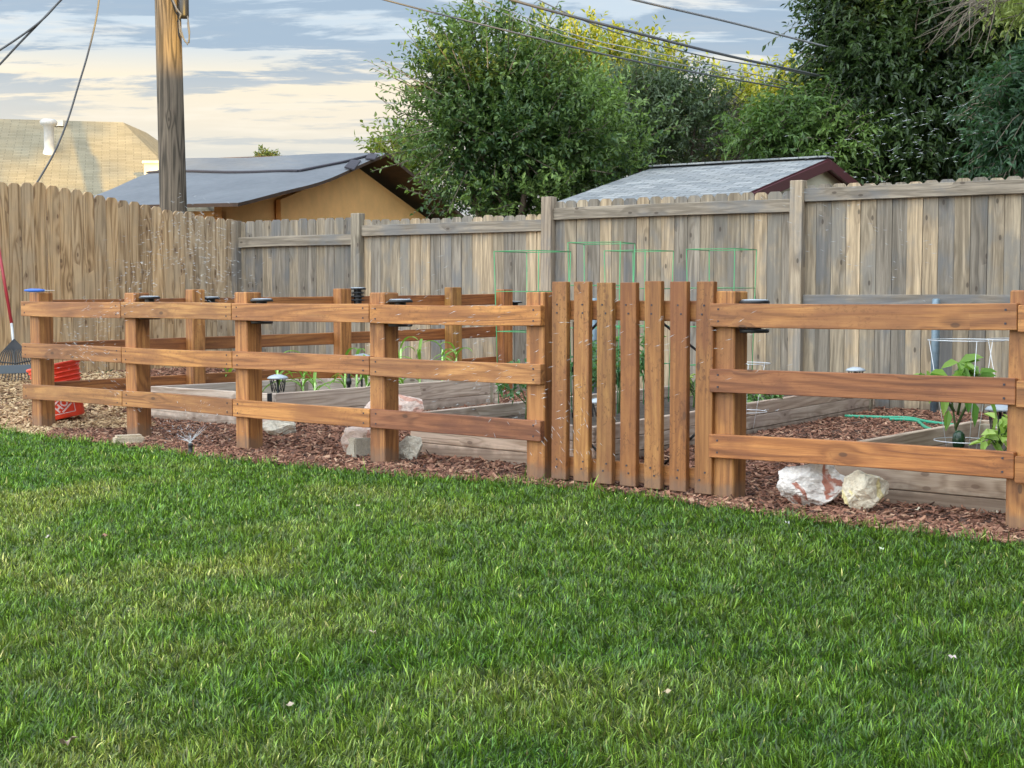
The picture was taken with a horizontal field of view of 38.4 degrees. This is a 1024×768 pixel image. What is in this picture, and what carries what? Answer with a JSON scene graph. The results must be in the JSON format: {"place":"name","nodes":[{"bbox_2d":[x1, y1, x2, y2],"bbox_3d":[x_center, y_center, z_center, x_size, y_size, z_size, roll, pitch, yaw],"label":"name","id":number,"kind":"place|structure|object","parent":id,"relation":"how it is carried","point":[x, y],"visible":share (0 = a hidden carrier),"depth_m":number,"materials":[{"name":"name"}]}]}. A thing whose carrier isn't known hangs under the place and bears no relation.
{"place":"outdoors","nodes":[
{"label":"outdoors","id":0,"kind":"place"},
{"bbox_2d":[0,7,52,64],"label":"overhead wire","id":1,"kind":"object","parent":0,"point":[17,45],"visible":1,"depth_m":11.87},
{"bbox_2d":[0,0,61,50],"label":"overhead wire","id":2,"kind":"object","parent":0,"point":[33,26],"visible":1,"depth_m":11.84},
{"bbox_2d":[36,0,99,181],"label":"overhead wire","id":3,"kind":"object","parent":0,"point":[71,108],"visible":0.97,"depth_m":15.83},
{"bbox_2d":[0,119,213,276],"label":"house","id":4,"kind":"structure","parent":0,"point":[94,158],"depth_m":28.55,"materials":[{"name":"beige"}]},
{"bbox_2d":[0,0,922,259],"label":"sky","id":5,"kind":"structure","parent":0,"point":[293,77],"materials":[{"name":"blue"}]},
{"bbox_2d":[0,366,1023,544],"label":"mulch ground","id":6,"kind":"structure","parent":0,"point":[692,449],"depth_m":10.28,"materials":[{"name":"wood"}]},
{"bbox_2d":[26,360,84,419],"bbox_3d":[-3.665,0.050,11.824,0.449,0.503,0.426,0,4,0],"label":"bucket","id":7,"kind":"object","parent":6,"relation":"on","point":[68,370],"visible":0.52,"depth_m":11.69,"materials":[{"name":"orange plastic"}]},
{"bbox_2d":[0,370,156,434],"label":"wood chips","id":8,"kind":"object","parent":6,"relation":"on","point":[23,412],"visible":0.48,"depth_m":12.21,"materials":[{"name":"beige wood"}]},
{"bbox_2d":[0,249,30,380],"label":"rake","id":9,"kind":"object","parent":8,"relation":"on","point":[16,347],"visible":0.79,"depth_m":13.96,"materials":[{"name":"red paint"}]},
{"bbox_2d":[0,182,233,375],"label":"board fence","id":10,"kind":"object","parent":6,"relation":"on","point":[75,244],"visible":0.77,"depth_m":15.55,"materials":[{"name":"brown wood"}]},
{"bbox_2d":[113,434,144,444],"bbox_3d":[-2.630,0.396,10.097,0.202,0.097,0.102,-2,4,-28],"label":"paver stone","id":11,"kind":"object","parent":6,"relation":"on","point":[132,438],"visible":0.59,"depth_m":10.06,"materials":[{"name":"beige stone"}]},
{"bbox_2d":[155,0,189,213],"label":"utility pole","id":12,"kind":"object","parent":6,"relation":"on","point":[169,16],"visible":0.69,"depth_m":17.01,"materials":[{"name":"brown wood"}]},
{"bbox_2d":[186,442,192,453],"bbox_3d":[-2.063,0.428,9.450,0.056,0.113,0.055,0,4,0],"label":"sprinkler","id":13,"kind":"object","parent":6,"relation":"on","point":[190,446],"visible":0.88,"depth_m":9.44,"materials":[{"name":"black plastic"}]},
{"bbox_2d":[263,420,296,435],"bbox_3d":[-1.693,0.311,10.544,0.287,0.146,0.153,0,4,0],"label":"rock","id":14,"kind":"object","parent":6,"relation":"on","point":[273,427],"visible":0.77,"depth_m":10.51,"materials":[{"name":"stone"}]},
{"bbox_2d":[53,287,512,392],"bbox_3d":[-1.822,-0.228,12.933,4.741,1.250,0.163,-3,5,-41],"label":"garden fence","id":15,"kind":"object","parent":6,"relation":"on","point":[342,337],"visible":0.46,"depth_m":13.03,"materials":[{"name":"brown wood"}]},
{"bbox_2d":[205,296,219,302],"bbox_3d":[-2.503,-0.645,12.241,0.152,0.168,0.152,0,4,0],"label":"post lantern","id":16,"kind":"object","parent":15,"relation":"attached to","point":[211,298],"visible":0.38,"depth_m":12.20,"materials":[{"name":"black plastic"}]},
{"bbox_2d":[349,287,365,303],"bbox_3d":[-1.383,-0.784,13.194,0.152,0.168,0.152,0,4,0],"label":"post lantern","id":17,"kind":"object","parent":15,"relation":"attached to","point":[357,296],"visible":0.83,"depth_m":13.16,"materials":[{"name":"black plastic"}]},
{"bbox_2d":[21,292,551,479],"bbox_3d":[-1.757,-0.008,9.778,5.110,1.204,0.176,3,5,40],"label":"garden fence","id":18,"kind":"object","parent":6,"relation":"on","point":[384,419],"visible":0.97,"depth_m":9.31,"materials":[{"name":"brown wood"}]},
{"bbox_2d":[24,289,54,291],"bbox_3d":[-3.605,-0.714,11.227,0.230,0.028,0.028,0,4,0],"label":"garden knife","id":19,"kind":"object","parent":18,"relation":"on","point":[34,290],"visible":1,"depth_m":11.22,"materials":[{"name":"blue plastic"}]},
{"bbox_2d":[139,296,159,318],"bbox_3d":[-2.573,-0.543,10.452,0.152,0.168,0.152,0,4,0],"label":"post lantern","id":20,"kind":"object","parent":18,"relation":"attached to","point":[149,298],"visible":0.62,"depth_m":10.40,"materials":[{"name":"black plastic"}]},
{"bbox_2d":[250,298,272,323],"bbox_3d":[-1.646,-0.481,9.685,0.152,0.168,0.152,0,4,0],"label":"post lantern","id":21,"kind":"object","parent":18,"relation":"attached to","point":[262,300],"visible":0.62,"depth_m":9.63,"materials":[{"name":"black plastic"}]},
{"bbox_2d":[388,299,412,326],"bbox_3d":[-0.674,-0.431,8.880,0.152,0.168,0.152,0,4,0],"label":"post lantern","id":22,"kind":"object","parent":18,"relation":"attached to","point":[399,301],"visible":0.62,"depth_m":8.82,"materials":[{"name":"black plastic"}]},
{"bbox_2d":[151,378,497,424],"bbox_3d":[-1.490,0.128,12.459,1.445,0.299,2.753,3,5,38],"label":"raised bed","id":23,"kind":"object","parent":6,"relation":"on","point":[441,394],"visible":0.46,"depth_m":12.16,"materials":[{"name":"grey wood"}]},
{"bbox_2d":[267,393,271,401],"bbox_3d":[-1.793,0.120,10.888,0.035,0.100,0.012,-2,4,-23],"label":"corner bracket","id":24,"kind":"object","parent":23,"relation":"attached to","point":[269,397],"visible":0.64,"depth_m":10.88,"materials":[{"name":"black metal"}]},
{"bbox_2d":[267,374,287,392],"bbox_3d":[-1.809,0.084,11.377,0.164,0.320,0.164,0,4,0],"label":"garden light","id":25,"kind":"object","parent":23,"relation":"on","point":[277,377],"visible":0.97,"depth_m":11.34,"materials":[{"name":"black plastic"}]},
{"bbox_2d":[275,350,299,392],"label":"corn plant","id":26,"kind":"object","parent":23,"relation":"on","point":[277,371],"visible":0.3,"depth_m":12.13,"materials":[{"name":"green plant"}]},
{"bbox_2d":[286,371,322,390],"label":"corn plant","id":27,"kind":"object","parent":23,"relation":"on","point":[303,383],"visible":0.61,"depth_m":12.32,"materials":[{"name":"green plant"}]},
{"bbox_2d":[290,371,343,389],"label":"corn plant","id":28,"kind":"object","parent":23,"relation":"on","point":[313,381],"visible":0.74,"depth_m":12.03,"materials":[{"name":"green plant"}]},
{"bbox_2d":[329,348,368,387],"bbox_3d":[-1.437,-0.097,12.573,0.396,0.434,0.417,1,4,19],"label":"corn plant","id":29,"kind":"object","parent":23,"relation":"on","point":[341,376],"visible":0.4,"depth_m":12.61,"materials":[{"name":"green plant"}]},
{"bbox_2d":[346,374,351,387],"bbox_3d":[-1.333,0.019,12.024,0.041,0.270,0.041,-1,4,-22],"label":"irrigation riser","id":30,"kind":"object","parent":23,"relation":"on","point":[348,381],"visible":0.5,"depth_m":12.01,"materials":[{"name":"black plastic"}]},
{"bbox_2d":[332,348,369,386],"bbox_3d":[-1.268,-0.084,12.343,0.458,0.436,0.329,-1,4,-19],"label":"corn plant","id":31,"kind":"object","parent":23,"relation":"on","point":[357,352],"visible":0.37,"depth_m":12.41,"materials":[{"name":"green plant"}]},
{"bbox_2d":[355,353,369,386],"bbox_3d":[-1.268,-0.040,12.421,0.164,0.438,0.164,0,4,0],"label":"garden light","id":32,"kind":"object","parent":23,"relation":"on","point":[360,354],"visible":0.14,"depth_m":12.40,"materials":[{"name":"black plastic"}]},
{"bbox_2d":[360,354,369,385],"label":"corn plant","id":33,"kind":"object","parent":23,"relation":"on","point":[366,379],"visible":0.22,"depth_m":12.10,"materials":[{"name":"green plant"}]},
{"bbox_2d":[398,336,418,383],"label":"corn plant","id":34,"kind":"object","parent":23,"relation":"on","point":[400,353],"visible":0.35,"depth_m":12.81,"materials":[{"name":"green plant"}]},
{"bbox_2d":[401,339,442,382],"bbox_3d":[-0.817,-0.139,12.720,0.378,0.498,0.335,4,5,45],"label":"corn plant","id":35,"kind":"object","parent":23,"relation":"on","point":[419,349],"visible":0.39,"depth_m":12.72,"materials":[{"name":"green plant"}]},
{"bbox_2d":[425,340,455,380],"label":"corn plant","id":36,"kind":"object","parent":23,"relation":"on","point":[443,359],"visible":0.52,"depth_m":12.81,"materials":[{"name":"green plant"}]},
{"bbox_2d":[434,342,471,360],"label":"corn plant","id":37,"kind":"object","parent":23,"relation":"on","point":[458,351],"visible":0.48,"depth_m":12.88,"materials":[{"name":"green plant"}]},
{"bbox_2d":[341,427,369,451],"bbox_3d":[-0.953,0.363,9.405,0.281,0.197,0.158,0,4,0],"label":"rock","id":38,"kind":"object","parent":6,"relation":"on","point":[356,432],"visible":0.49,"depth_m":9.36,"materials":[{"name":"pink stone"}]},
{"bbox_2d":[346,438,370,457],"bbox_3d":[-0.963,0.414,9.373,0.152,0.152,0.122,-2,4,-35],"label":"concrete block","id":39,"kind":"object","parent":6,"relation":"on","point":[360,446],"depth_m":9.31,"materials":[{"name":"grey concrete"}]},
{"bbox_2d":[364,394,423,411],"bbox_3d":[-0.883,0.211,10.999,0.463,0.282,0.290,0,4,0],"label":"rock","id":40,"kind":"object","parent":6,"relation":"on","point":[407,403],"visible":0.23,"depth_m":10.90,"materials":[{"name":"pink stone"}]},
{"bbox_2d":[399,436,422,460],"bbox_3d":[-0.637,0.396,9.113,0.172,0.156,0.108,0,4,0],"label":"rock","id":41,"kind":"object","parent":6,"relation":"on","point":[410,447],"visible":0.96,"depth_m":9.08,"materials":[{"name":"stone"}]},
{"bbox_2d":[363,0,687,218],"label":"broadleaf tree","id":42,"kind":"object","parent":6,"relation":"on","point":[529,132],"visible":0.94,"depth_m":17.95,"materials":[{"name":"green plant"}]},
{"bbox_2d":[482,0,802,85],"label":"overhead wire","id":43,"kind":"object","parent":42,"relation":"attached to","point":[638,49],"visible":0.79,"depth_m":17.76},
{"bbox_2d":[231,176,1023,413],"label":"board fence","id":44,"kind":"object","parent":6,"relation":"on","point":[972,231],"visible":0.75,"depth_m":13.32,"materials":[{"name":"grey wood"}]},
{"bbox_2d":[411,386,874,464],"bbox_3d":[1.152,0.237,10.865,1.502,0.279,4.760,2,4,33],"label":"raised bed","id":45,"kind":"object","parent":6,"relation":"on","point":[794,410],"visible":0.19,"depth_m":10.14,"materials":[{"name":"grey wood"}]},
{"bbox_2d":[495,358,526,419],"bbox_3d":[0.117,0.036,9.907,0.369,0.419,0.421,-3,5,-42],"label":"tomato plant","id":46,"kind":"object","parent":45,"relation":"on","point":[502,386],"visible":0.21,"depth_m":9.93,"materials":[{"name":"green plant"}]},
{"bbox_2d":[494,250,570,403],"bbox_3d":[0.143,-0.359,10.298,0.388,1.138,0.389,3,4,37],"label":"tomato cage","id":47,"kind":"object","parent":45,"relation":"on","point":[538,252],"visible":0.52,"depth_m":10.23,"materials":[{"name":"green metal"}]},
{"bbox_2d":[570,340,596,391],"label":"tomato plant","id":48,"kind":"object","parent":45,"relation":"on","point":[594,373],"visible":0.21,"depth_m":9.89,"materials":[{"name":"green plant"}]},
{"bbox_2d":[592,398,596,416],"bbox_3d":[0.557,0.227,9.432,0.148,0.277,0.148,0,4,0],"label":"garden light","id":49,"kind":"object","parent":45,"relation":"on","point":[594,400],"visible":0.21,"depth_m":9.39,"materials":[{"name":"black plastic"}]},
{"bbox_2d":[567,242,634,413],"bbox_3d":[0.638,-0.404,10.495,0.389,1.203,0.388,1,4,20],"label":"tomato cage","id":50,"kind":"object","parent":45,"relation":"on","point":[618,327],"visible":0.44,"depth_m":10.35,"materials":[{"name":"green metal"}]},
{"bbox_2d":[592,334,620,387],"bbox_3d":[0.628,-0.063,10.197,0.286,0.580,0.400,0,4,0],"label":"tomato plant","id":51,"kind":"object","parent":45,"relation":"on","point":[595,358],"visible":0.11,"depth_m":10.14,"materials":[{"name":"green plant"}]},
{"bbox_2d":[616,336,620,412],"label":"tomato plant","id":52,"kind":"object","parent":45,"relation":"on","point":[619,381],"visible":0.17,"depth_m":10.52,"materials":[{"name":"green plant"}]},
{"bbox_2d":[604,250,673,404],"bbox_3d":[0.980,-0.444,11.394,0.388,1.173,0.389,3,5,40],"label":"tomato cage","id":53,"kind":"object","parent":45,"relation":"on","point":[645,251],"visible":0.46,"depth_m":11.34,"materials":[{"name":"green metal"}]},
{"bbox_2d":[640,330,666,382],"bbox_3d":[1.038,-0.129,11.011,0.231,0.611,0.391,1,4,15],"label":"tomato plant","id":54,"kind":"object","parent":45,"relation":"on","point":[642,359],"visible":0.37,"depth_m":10.95,"materials":[{"name":"green plant"}]},
{"bbox_2d":[690,368,695,407],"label":"squash plant","id":55,"kind":"object","parent":45,"relation":"on","point":[692,384],"visible":0.18,"depth_m":11.02,"materials":[{"name":"green plant"}]},
{"bbox_2d":[686,248,756,369],"bbox_3d":[1.589,-0.434,11.195,0.402,1.178,0.403,2,4,33],"label":"tomato cage","id":56,"kind":"object","parent":45,"relation":"on","point":[734,278],"visible":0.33,"depth_m":11.22,"materials":[{"name":"green metal"}]},
{"bbox_2d":[746,362,770,427],"bbox_3d":[1.568,0.081,9.924,0.345,0.448,0.343,0,4,0],"label":"tomato cage","id":57,"kind":"object","parent":45,"relation":"on","point":[758,397],"visible":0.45,"depth_m":9.97,"materials":[{"name":"silver metal"}]},
{"bbox_2d":[747,394,783,402],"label":"squash plant","id":58,"kind":"object","parent":45,"relation":"on","point":[751,398],"visible":0.26,"depth_m":10.77,"materials":[{"name":"green plant"}]},
{"bbox_2d":[846,367,865,372],"bbox_3d":[2.829,0.027,12.125,0.164,0.340,0.164,0,4,0],"label":"garden light","id":59,"kind":"object","parent":45,"relation":"on","point":[856,369],"visible":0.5,"depth_m":12.06,"materials":[{"name":"silver plastic"}]},
{"bbox_2d":[574,45,746,190],"bbox_3d":[1.937,-2.550,21.857,3.351,4.883,2.418,0,4,0],"label":"broadleaf tree","id":60,"kind":"object","parent":6,"relation":"on","point":[665,85],"visible":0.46,"depth_m":21.44,"materials":[{"name":"green plant"}]},
{"bbox_2d":[669,72,763,163],"bbox_3d":[3.247,-2.558,23.371,2.093,4.709,1.689,0,4,0],"label":"broadleaf tree","id":61,"kind":"object","parent":6,"relation":"on","point":[737,157],"visible":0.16,"depth_m":23.16,"materials":[{"name":"green plant"}]},
{"bbox_2d":[705,68,905,183],"bbox_3d":[4.034,-2.125,19.943,2.472,4.271,2.061,2,4,31],"label":"broadleaf tree","id":62,"kind":"object","parent":6,"relation":"on","point":[767,127],"visible":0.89,"depth_m":19.49,"materials":[{"name":"green plant"}]},
{"bbox_2d":[777,464,844,505],"bbox_3d":[1.460,0.489,7.186,0.356,0.227,0.209,0,4,0],"label":"rock","id":63,"kind":"object","parent":6,"relation":"on","point":[817,484],"visible":0.91,"depth_m":7.10,"materials":[{"name":"white stone"}]},
{"bbox_2d":[842,470,888,508],"bbox_3d":[1.690,0.509,7.031,0.173,0.200,0.182,-2,4,-30],"label":"rock","id":64,"kind":"object","parent":6,"relation":"on","point":[860,489],"visible":1,"depth_m":6.97,"materials":[{"name":"beige stone"}]},
{"bbox_2d":[709,290,1023,529],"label":"garden fence","id":65,"kind":"object","parent":6,"relation":"on","point":[733,446],"visible":0.91,"depth_m":6.85,"materials":[{"name":"brown wood"}]},
{"bbox_2d":[551,281,716,494],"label":"picket gate","id":66,"kind":"structure","parent":65,"relation":"attached to","point":[679,310],"depth_m":7.71,"materials":[{"name":"brown wood"}]},
{"bbox_2d":[739,299,769,332],"bbox_3d":[1.206,-0.339,7.322,0.152,0.168,0.152,0,4,0],"label":"post lantern","id":67,"kind":"object","parent":65,"relation":"attached to","point":[754,301],"visible":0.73,"depth_m":7.26,"materials":[{"name":"black plastic"}]},
{"bbox_2d":[762,0,1023,200],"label":"willow leaf tree","id":68,"kind":"object","parent":6,"relation":"on","point":[874,49],"visible":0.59,"depth_m":19.61,"materials":[{"name":"green plant"}]},
{"bbox_2d":[508,0,830,79],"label":"overhead wire","id":69,"kind":"object","parent":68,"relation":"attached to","point":[645,35],"visible":0.8,"depth_m":15.21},
{"bbox_2d":[538,0,816,76],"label":"overhead wire","id":70,"kind":"object","parent":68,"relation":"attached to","point":[677,49],"visible":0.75,"depth_m":15.61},
{"bbox_2d":[845,415,953,428],"bbox_3d":[3.163,0.304,10.795,0.594,0.027,1.934,-1,4,-15],"label":"garden hose","id":71,"kind":"object","parent":6,"relation":"on","point":[906,418],"visible":0.53,"depth_m":11.29,"materials":[{"name":"teal rubber"}]},
{"bbox_2d":[834,420,1006,512],"bbox_3d":[3.070,0.455,7.523,2.204,0.299,1.942,3,5,39],"label":"raised bed","id":72,"kind":"object","parent":6,"relation":"on","point":[987,494],"visible":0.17,"depth_m":7.18,"materials":[{"name":"grey wood"}]},
{"bbox_2d":[913,354,996,447],"bbox_3d":[2.334,0.141,7.821,0.495,0.608,0.265,0,4,0],"label":"pepper plant","id":73,"kind":"object","parent":72,"relation":"on","point":[966,366],"visible":0.65,"depth_m":7.78,"materials":[{"name":"green plant"}]},
{"bbox_2d":[927,338,1004,448],"bbox_3d":[2.391,0.092,7.771,0.395,0.653,0.393,0,4,0],"label":"tomato cage","id":74,"kind":"object","parent":72,"relation":"on","point":[992,341],"visible":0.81,"depth_m":7.81,"materials":[{"name":"silver metal"}]},
{"bbox_2d":[969,412,1006,450],"bbox_3d":[2.512,0.296,7.618,0.298,0.304,0.236,-2,4,-27],"label":"pepper plant","id":75,"kind":"object","parent":72,"relation":"on","point":[998,437],"visible":0.66,"depth_m":7.60,"materials":[{"name":"green plant"}]},
{"bbox_2d":[985,404,1007,429],"bbox_3d":[2.662,0.281,8.033,0.164,0.343,0.164,0,4,0],"label":"garden light","id":76,"kind":"object","parent":72,"relation":"on","point":[1000,409],"visible":0.34,"depth_m":7.99,"materials":[{"name":"silver plastic"}]},
{"bbox_2d":[987,338,1008,427],"bbox_3d":[2.847,0.054,8.219,0.385,0.613,0.383,0,4,0],"label":"tomato cage","id":77,"kind":"object","parent":72,"relation":"on","point":[990,351],"visible":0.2,"depth_m":8.30,"materials":[{"name":"silver metal"}]},
{"bbox_2d":[945,23,1023,181],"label":"willow leaf tree","id":78,"kind":"object","parent":6,"relation":"on","point":[1001,134],"visible":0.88,"depth_m":13.77,"materials":[{"name":"green plant"}]},
{"bbox_2d":[0,422,1023,767],"bbox_3d":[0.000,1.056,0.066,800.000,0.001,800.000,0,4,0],"label":"ground","id":79,"kind":"structure","parent":0,"point":[486,668],"depth_m":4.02,"materials":[{"name":"green plant"}]},
{"bbox_2d":[58,736,76,744],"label":"fallen leaf","id":80,"kind":"object","parent":79,"relation":"on","point":[62,741],"visible":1,"depth_m":3.31,"materials":[{"name":"brown plant"}]},
{"bbox_2d":[253,144,281,156],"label":"broadleaf tree","id":81,"kind":"object","parent":79,"relation":"on","point":[266,152],"visible":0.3,"depth_m":59.42,"materials":[{"name":"green plant"}]},
{"bbox_2d":[94,152,463,222],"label":"shed","id":82,"kind":"structure","parent":79,"relation":"on","point":[310,186],"depth_m":23.55,"materials":[{"name":"grey"}]},
{"bbox_2d":[371,757,383,762],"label":"fallen leaf","id":83,"kind":"object","parent":79,"relation":"on","point":[375,760],"visible":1,"depth_m":3.18,"materials":[{"name":"yellow plant"}]},
{"bbox_2d":[354,107,474,213],"bbox_3d":[-2.333,-3.605,33.828,3.312,5.503,3.000,0,4,0],"label":"broadleaf tree","id":84,"kind":"object","parent":79,"relation":"on","point":[381,147],"visible":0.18,"depth_m":33.44,"materials":[{"name":"green plant"}]},
{"bbox_2d":[592,298,596,393],"bbox_3d":[0.733,-0.270,13.209,0.089,1.000,0.089,0,4,0],"label":"metal pipe","id":85,"kind":"object","parent":79,"relation":"on","point":[594,331],"visible":0.25,"depth_m":13.16,"materials":[{"name":"silver metal"}]},
{"bbox_2d":[485,3,709,190],"bbox_3d":[2.225,-5.069,35.519,6.642,8.217,4.886,0,4,0],"label":"broadleaf tree","id":86,"kind":"object","parent":79,"relation":"on","point":[595,31],"visible":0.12,"depth_m":35.08,"materials":[{"name":"yellow plant"}]},
{"bbox_2d":[557,155,861,257],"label":"shed","id":87,"kind":"structure","parent":79,"relation":"on","point":[741,177],"depth_m":16.65,"materials":[{"name":"grey"}]},
{"bbox_2d":[673,43,822,162],"bbox_3d":[5.561,-4.305,33.677,4.892,6.920,4.243,0,4,0],"label":"broadleaf tree","id":88,"kind":"object","parent":79,"relation":"on","point":[749,89],"visible":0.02,"depth_m":33.35,"materials":[{"name":"yellow plant"}]},
{"bbox_2d":[930,299,939,411],"bbox_3d":[3.509,-0.208,12.206,0.068,1.000,0.068,0,4,0],"label":"metal pipe","id":89,"kind":"object","parent":79,"relation":"on","point":[935,345],"visible":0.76,"depth_m":12.18,"materials":[{"name":"silver metal"}]},
{"bbox_2d":[48,69,1019,462],"bbox_3d":[-0.334,-0.548,9.079,3.372,2.188,6.771,-3,5,-41],"label":"water spray","id":90,"kind":"object","parent":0,"point":[402,287],"visible":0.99,"depth_m":8.22,"materials":[{"name":"white"}]},
{"bbox_2d":[384,0,795,90],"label":"overhead wire","id":91,"kind":"object","parent":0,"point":[581,48],"visible":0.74,"depth_m":15.85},
{"bbox_2d":[474,2,800,89],"bbox_3d":[2.927,-4.384,20.151,1.844,0.754,8.093,3,5,42],"label":"overhead wire","id":92,"kind":"object","parent":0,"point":[630,53],"visible":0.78,"depth_m":17.76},
{"bbox_2d":[632,0,828,46],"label":"overhead wire","id":93,"kind":"object","parent":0,"point":[710,17],"visible":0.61,"depth_m":16.48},
{"bbox_2d":[915,0,1023,59],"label":"overhanging branch","id":94,"kind":"object","parent":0,"point":[1013,10],"visible":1,"depth_m":12.74,"materials":[{"name":"green plant"}]}
]}

